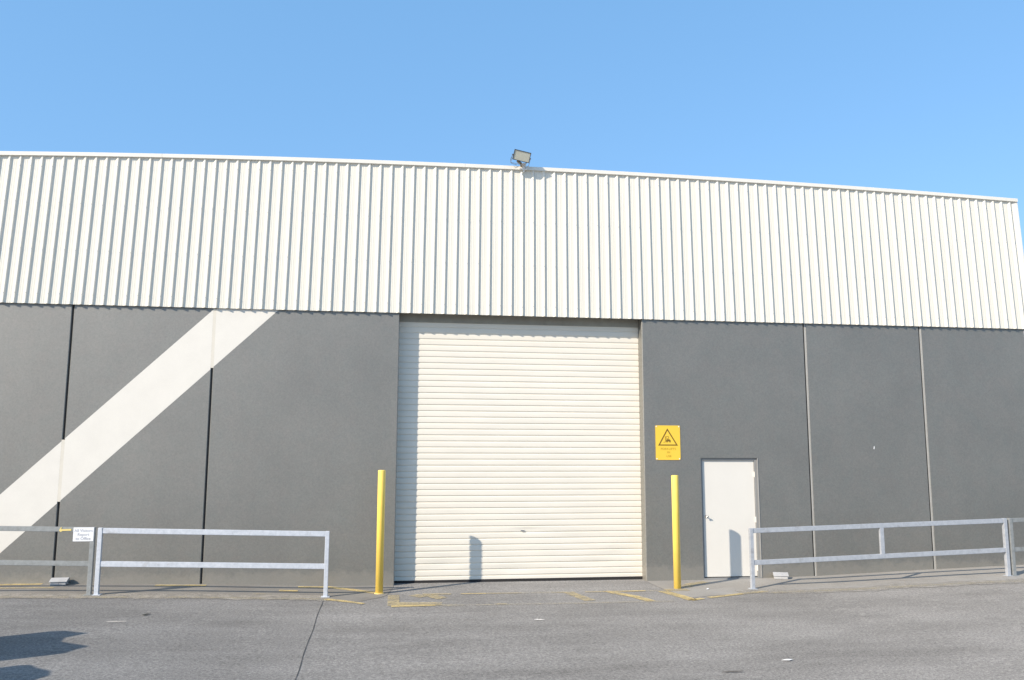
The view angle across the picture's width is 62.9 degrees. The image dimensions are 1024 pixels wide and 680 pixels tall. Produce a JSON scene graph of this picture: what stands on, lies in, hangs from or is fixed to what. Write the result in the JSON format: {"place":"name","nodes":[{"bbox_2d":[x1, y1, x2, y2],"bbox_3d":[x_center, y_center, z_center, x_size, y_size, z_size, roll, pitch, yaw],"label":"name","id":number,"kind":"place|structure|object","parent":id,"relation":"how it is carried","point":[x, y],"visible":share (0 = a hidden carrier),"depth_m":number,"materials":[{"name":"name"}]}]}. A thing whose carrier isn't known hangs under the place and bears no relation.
{"place":"outdoors","nodes":[
{"label":"outdoors","id":0,"kind":"place"},
{"bbox_2d":[0,584,392,601],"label":"path","id":1,"kind":"structure","parent":0,"point":[251,590],"depth_m":13.09,"materials":[{"name":"grey concrete"}]},
{"bbox_2d":[0,526,95,595],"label":"railing","id":2,"kind":"object","parent":1,"relation":"on","point":[89,563],"visible":0.84,"depth_m":12.40,"materials":[{"name":"metal"}]},
{"bbox_2d":[73,527,93,540],"bbox_3d":[-6.385,2.895,12.474,0.288,0.203,0.007,1,-8,-8],"label":"notice sign","id":3,"kind":"object","parent":2,"relation":"attached to","point":[83,533],"visible":1,"depth_m":12.47,"materials":[{"name":"white plastic"}]},
{"bbox_2d":[49,577,69,585],"bbox_3d":[-7.162,3.819,13.244,0.256,0.105,0.174,2,-8,-13],"label":"bait box","id":4,"kind":"object","parent":1,"relation":"on","point":[59,581],"visible":1,"depth_m":13.19,"materials":[{"name":"grey plastic"}]},
{"bbox_2d":[0,593,327,600],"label":"path edge","id":5,"kind":"object","parent":1,"relation":"on","point":[185,595],"visible":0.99,"depth_m":12.45,"materials":[{"name":"grey concrete"}]},
{"bbox_2d":[90,528,329,596],"bbox_3d":[-4.516,3.409,12.711,3.460,1.128,0.120,1,-8,-8],"label":"railing","id":6,"kind":"object","parent":1,"relation":"on","point":[100,563],"visible":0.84,"depth_m":12.71,"materials":[{"name":"metal"}]},
{"bbox_2d":[374,470,385,593],"bbox_3d":[-2.100,3.105,13.368,0.164,2.035,0.164,1,-8,-8],"label":"bollard","id":7,"kind":"object","parent":1,"relation":"on","point":[380,533],"visible":0.94,"depth_m":13.33,"materials":[{"name":"yellow metal"}]},
{"bbox_2d":[0,576,1023,679],"bbox_3d":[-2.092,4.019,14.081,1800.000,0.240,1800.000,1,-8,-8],"label":"asphalt yard","id":8,"kind":"structure","parent":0,"point":[969,632],"depth_m":10.11,"materials":[{"name":"grey asphalt"}]},
{"bbox_2d":[0,583,740,606],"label":"road marking","id":9,"kind":"object","parent":8,"relation":"on","point":[675,594],"visible":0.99,"depth_m":13.24,"materials":[{"name":"yellow paint"}]},
{"bbox_2d":[0,581,766,605],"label":"road marking","id":10,"kind":"object","parent":8,"relation":"on","point":[406,603],"visible":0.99,"depth_m":12.94,"materials":[{"name":"yellow paint"}]},
{"bbox_2d":[4,581,1016,604],"bbox_3d":[0.593,3.917,12.987,16.203,0.142,1.242,1,-8,-8],"label":"road marking","id":11,"kind":"object","parent":8,"relation":"on","point":[488,604],"visible":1,"depth_m":12.51,"materials":[{"name":"paint"}]},
{"bbox_2d":[0,151,1023,585],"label":"warehouse","id":12,"kind":"structure","parent":8,"relation":"on","point":[496,373],"depth_m":14.92,"materials":[{"name":"beige paint"}]},
{"bbox_2d":[394,313,641,582],"bbox_3d":[0.161,1.812,14.949,4.388,4.940,0.050,1,-8,-8],"label":"roller door","id":13,"kind":"structure","parent":12,"relation":"in","point":[518,437],"depth_m":14.93,"materials":[{"name":"white metal"}]},
{"bbox_2d":[510,149,530,171],"bbox_3d":[0.155,-3.259,15.195,0.369,0.359,0.282,1,-8,-8],"label":"floodlight","id":14,"kind":"object","parent":12,"relation":"attached to","point":[520,156],"visible":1,"depth_m":15.13,"materials":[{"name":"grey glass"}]},
{"bbox_2d":[655,425,680,459],"bbox_3d":[2.810,1.850,15.081,0.460,0.617,0.011,1,-8,-8],"label":"warning sign","id":15,"kind":"object","parent":12,"relation":"attached to","point":[667,438],"visible":1,"depth_m":15.08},
{"bbox_2d":[701,458,761,579],"bbox_3d":[3.940,3.353,15.103,1.090,2.425,0.134,1,-8,-8],"label":"door","id":16,"kind":"structure","parent":12,"relation":"in","point":[729,486],"depth_m":15.12,"materials":[{"name":"white paint"}]},
{"bbox_2d":[0,0,1023,252],"label":"sky","id":17,"kind":"structure","parent":0,"point":[916,95],"materials":[{"name":"blue"}]},
{"bbox_2d":[647,565,1023,596],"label":"path","id":18,"kind":"structure","parent":0,"point":[730,586],"depth_m":14.46,"materials":[{"name":"concrete"}]},
{"bbox_2d":[671,475,680,588],"bbox_3d":[2.748,3.291,14.007,0.164,2.035,0.164,1,-8,-8],"label":"bollard","id":19,"kind":"object","parent":18,"relation":"on","point":[676,531],"visible":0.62,"depth_m":13.97,"materials":[{"name":"metal"}]},
{"bbox_2d":[773,572,788,578],"bbox_3d":[4.786,4.195,14.909,0.256,0.105,0.174,-1,-8,12],"label":"bait box","id":20,"kind":"object","parent":18,"relation":"on","point":[780,575],"visible":1,"depth_m":14.86,"materials":[{"name":"grey plastic"}]},
{"bbox_2d":[734,578,1023,594],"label":"path edge","id":21,"kind":"object","parent":18,"relation":"on","point":[907,585],"visible":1,"depth_m":13.77,"materials":[{"name":"grey concrete"}]},
{"bbox_2d":[748,518,1011,588],"bbox_3d":[6.300,3.646,14.250,4.805,1.165,0.120,1,-8,-8],"label":"railing","id":22,"kind":"object","parent":18,"relation":"on","point":[882,554],"visible":0.88,"depth_m":14.25,"materials":[{"name":"grey metal"}]},
{"bbox_2d":[1007,518,1023,575],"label":"railing","id":23,"kind":"object","parent":18,"relation":"on","point":[1013,549],"visible":0.88,"depth_m":14.60,"materials":[{"name":"metal"}]},
{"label":"concrete slab","id":24,"kind":"structure","parent":0,"visible":0},
{"bbox_2d":[295,602,322,679],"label":"pavement joint","id":25,"kind":"object","parent":24,"relation":"on","point":[307,643],"visible":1,"depth_m":9.61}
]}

